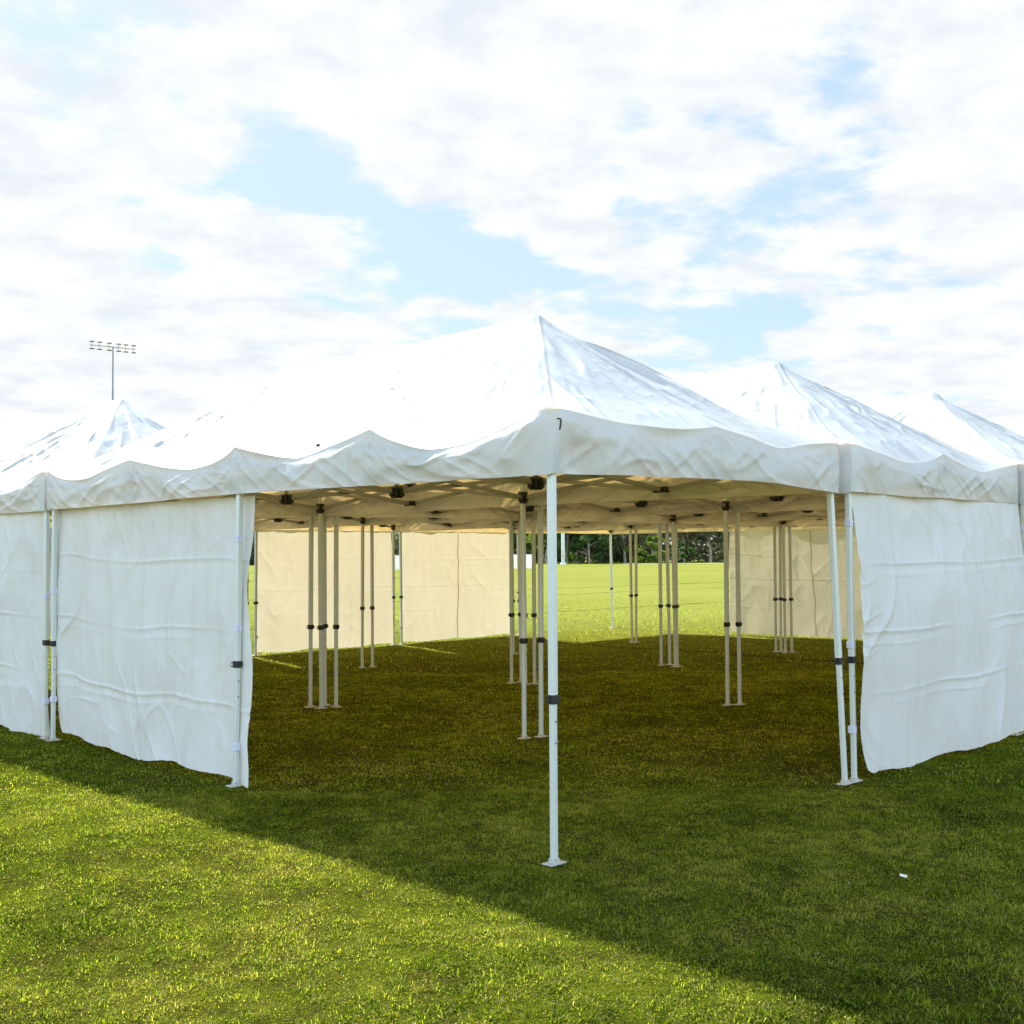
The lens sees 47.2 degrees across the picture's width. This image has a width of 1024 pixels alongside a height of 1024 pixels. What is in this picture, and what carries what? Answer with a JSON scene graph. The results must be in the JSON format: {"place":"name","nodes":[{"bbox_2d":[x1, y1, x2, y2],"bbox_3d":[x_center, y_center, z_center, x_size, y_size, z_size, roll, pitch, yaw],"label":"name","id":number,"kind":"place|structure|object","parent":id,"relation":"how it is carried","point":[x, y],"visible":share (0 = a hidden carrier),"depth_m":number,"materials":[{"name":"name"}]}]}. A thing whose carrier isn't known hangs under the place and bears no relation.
{"place":"outdoors","nodes":[
{"label":"outdoors","id":0,"kind":"place"},
{"bbox_2d":[0,554,1023,1023],"bbox_3d":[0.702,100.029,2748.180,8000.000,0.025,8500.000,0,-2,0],"label":"ground","id":1,"kind":"structure","parent":0,"point":[590,580],"depth_m":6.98,"materials":[{"name":"green plant"}]},
{"bbox_2d":[89,341,135,400],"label":"floodlight mast","id":2,"kind":"object","parent":1,"relation":"on","point":[118,347],"visible":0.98,"depth_m":170.79,"materials":[{"name":"grey metal"}]},
{"bbox_2d":[0,398,316,739],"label":"marquee","id":3,"kind":"object","parent":1,"relation":"on","point":[33,450],"visible":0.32,"depth_m":11.74,"materials":[{"name":"fabric"}]},
{"bbox_2d":[0,511,51,736],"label":"side curtain","id":4,"kind":"object","parent":3,"relation":"attached to","point":[23,596],"visible":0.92,"depth_m":10.74,"materials":[{"name":"fabric"}]},
{"bbox_2d":[247,516,515,705],"bbox_3d":[-3.119,0.539,15.641,6.168,3.287,3.078,-2,-3,45],"label":"marquee","id":5,"kind":"object","parent":1,"relation":"on","point":[285,523],"visible":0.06,"depth_m":15.59,"materials":[{"name":"metal"}]},
{"bbox_2d":[51,528,728,564],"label":"woodland","id":6,"kind":"object","parent":1,"relation":"on","point":[702,551],"visible":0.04,"depth_m":201.40,"materials":[{"name":"green plant"}]},
{"bbox_2d":[45,314,853,866],"bbox_3d":[-0.898,0.297,9.205,6.150,3.285,3.073,-2,-3,45],"label":"marquee","id":7,"kind":"object","parent":1,"relation":"on","point":[531,410],"visible":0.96,"depth_m":7.91,"materials":[{"name":"fabric"}]},
{"bbox_2d":[50,496,254,787],"bbox_3d":[-2.919,0.943,9.208,3.152,2.023,0.106,-2,-3,45],"label":"side curtain","id":8,"kind":"object","parent":7,"relation":"attached to","point":[147,627],"visible":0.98,"depth_m":9.05,"materials":[{"name":"fabric"}]},
{"bbox_2d":[252,517,664,682],"bbox_3d":[-1.001,0.595,17.768,6.140,3.300,3.072,-2,-3,45],"label":"marquee","id":9,"kind":"object","parent":1,"relation":"on","point":[401,527],"visible":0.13,"depth_m":18.57,"materials":[{"name":"metal"}]},
{"bbox_2d":[256,530,394,651],"bbox_3d":[-3.130,1.317,19.851,0.108,2.006,2.891,-2,-3,45],"label":"side curtain","id":10,"kind":"object","parent":9,"relation":"attached to","point":[282,588],"visible":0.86,"depth_m":19.68,"materials":[{"name":"fabric"}]},
{"bbox_2d":[395,554,531,570],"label":"boundary fence","id":11,"kind":"object","parent":1,"relation":"on","point":[528,560],"visible":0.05,"depth_m":115.86,"materials":[{"name":"white"}]},
{"bbox_2d":[513,533,531,550],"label":"shade tree","id":12,"kind":"object","parent":1,"relation":"on","point":[528,547],"visible":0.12,"depth_m":189.00,"materials":[{"name":"green plant"}]},
{"bbox_2d":[526,533,565,563],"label":"shade tree","id":13,"kind":"object","parent":1,"relation":"on","point":[545,539],"visible":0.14,"depth_m":184.61,"materials":[{"name":"green plant"}]},
{"bbox_2d":[560,533,565,564],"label":"steel pole","id":14,"kind":"object","parent":1,"relation":"on","point":[562,549],"visible":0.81,"depth_m":164.70,"materials":[{"name":"white metal"}]},
{"bbox_2d":[565,554,581,562],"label":"bush","id":15,"kind":"object","parent":1,"relation":"on","point":[572,556],"visible":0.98,"depth_m":176.60,"materials":[{"name":"green plant"}]},
{"bbox_2d":[558,533,589,563],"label":"shade tree","id":16,"kind":"object","parent":1,"relation":"on","point":[566,550],"visible":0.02,"depth_m":187.47,"materials":[{"name":"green plant"}]},
{"bbox_2d":[557,533,601,562],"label":"gum tree","id":17,"kind":"object","parent":1,"relation":"on","point":[570,543],"visible":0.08,"depth_m":190.64,"materials":[{"name":"green plant"}]},
{"bbox_2d":[399,521,779,664],"bbox_3d":[1.109,0.661,19.904,6.162,3.291,3.079,-2,-3,45],"label":"marquee","id":18,"kind":"object","parent":1,"relation":"on","point":[666,527],"visible":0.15,"depth_m":20.40,"materials":[{"name":"metal"}]},
{"bbox_2d":[399,531,509,641],"bbox_3d":[-1.011,1.376,21.988,0.108,2.002,2.891,-2,-3,45],"label":"side curtain","id":19,"kind":"object","parent":18,"relation":"attached to","point":[455,584],"visible":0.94,"depth_m":21.90,"materials":[{"name":"fabric"}]},
{"bbox_2d":[569,533,618,563],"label":"shade tree","id":20,"kind":"object","parent":1,"relation":"on","point":[603,541],"visible":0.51,"depth_m":181.68,"materials":[{"name":"green plant"}]},
{"bbox_2d":[591,552,607,563],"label":"bush","id":21,"kind":"object","parent":1,"relation":"on","point":[599,557],"visible":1,"depth_m":176.73,"materials":[{"name":"green plant"}]},
{"bbox_2d":[599,534,624,562],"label":"gum tree","id":22,"kind":"object","parent":1,"relation":"on","point":[618,548],"visible":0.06,"depth_m":190.40,"materials":[{"name":"green plant"}]},
{"bbox_2d":[612,533,645,562],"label":"gum tree","id":23,"kind":"object","parent":1,"relation":"on","point":[622,539],"visible":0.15,"depth_m":190.51,"materials":[{"name":"green plant"}]},
{"bbox_2d":[623,544,647,562],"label":"bush","id":24,"kind":"object","parent":1,"relation":"on","point":[640,559],"visible":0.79,"depth_m":176.59,"materials":[{"name":"green plant"}]},
{"bbox_2d":[646,536,665,563],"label":"bush","id":25,"kind":"object","parent":1,"relation":"on","point":[652,546],"visible":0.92,"depth_m":176.16,"materials":[{"name":"green plant"}]},
{"bbox_2d":[639,532,681,562],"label":"gum tree","id":26,"kind":"object","parent":1,"relation":"on","point":[643,543],"visible":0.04,"depth_m":191.05,"materials":[{"name":"green plant"}]},
{"bbox_2d":[330,361,1021,782],"bbox_3d":[1.260,0.354,11.311,6.158,3.287,3.082,-2,-3,45],"label":"marquee","id":27,"kind":"object","parent":1,"relation":"on","point":[880,453],"visible":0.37,"depth_m":9.69,"materials":[{"name":"fabric"}]},
{"bbox_2d":[844,492,1023,772],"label":"side curtain","id":28,"kind":"object","parent":27,"relation":"attached to","point":[942,590],"visible":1,"depth_m":9.03,"materials":[{"name":"fabric"}]},
{"bbox_2d":[662,532,698,561],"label":"gum tree","id":29,"kind":"object","parent":1,"relation":"on","point":[683,535],"visible":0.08,"depth_m":193.74,"materials":[{"name":"green plant"}]},
{"bbox_2d":[517,526,844,651],"bbox_3d":[3.234,0.720,22.049,6.173,3.296,3.074,-2,-3,45],"label":"marquee","id":30,"kind":"object","parent":1,"relation":"on","point":[638,531],"visible":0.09,"depth_m":22.70,"materials":[{"name":"metal"}]},
{"bbox_2d":[729,528,863,638],"bbox_3d":[5.319,1.330,22.002,2.954,1.997,0.086,-2,-3,44],"label":"side curtain","id":31,"kind":"object","parent":30,"relation":"attached to","point":[812,599],"visible":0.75,"depth_m":21.96,"materials":[{"name":"fabric"}]},
{"bbox_2d":[669,542,695,562],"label":"bush","id":32,"kind":"object","parent":1,"relation":"on","point":[682,554],"visible":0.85,"depth_m":178.19,"materials":[{"name":"green plant"}]},
{"bbox_2d":[697,531,729,561],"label":"gum tree","id":33,"kind":"object","parent":1,"relation":"on","point":[706,534],"visible":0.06,"depth_m":189.47,"materials":[{"name":"green plant"}]},
{"bbox_2d":[712,531,721,543],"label":"gum tree","id":34,"kind":"object","parent":1,"relation":"on","point":[717,534],"visible":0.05,"depth_m":190.81,"materials":[{"name":"green plant"}]},
{"bbox_2d":[528,392,1023,733],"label":"marquee","id":35,"kind":"object","parent":1,"relation":"on","point":[936,416],"visible":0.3,"depth_m":12.26,"materials":[{"name":"fabric"}]},
{"bbox_2d":[788,524,854,652],"bbox_3d":[7.569,0.534,17.684,6.148,3.295,3.087,-2,-3,45],"label":"marquee","id":36,"kind":"object","parent":1,"relation":"on","point":[791,598],"visible":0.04,"depth_m":18.72,"materials":[{"name":"metal"}]},
{"bbox_2d":[675,416,1023,665],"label":"marquee","id":37,"kind":"object","parent":1,"relation":"on","point":[795,518],"visible":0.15,"depth_m":16.27,"materials":[{"name":"fabric"}]},
{"bbox_2d":[0,0,1023,551],"label":"sky","id":38,"kind":"structure","parent":0,"point":[232,193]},
{"bbox_2d":[669,563,721,563],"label":"path","id":39,"kind":"structure","parent":0,"point":[698,563],"depth_m":169.59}
]}

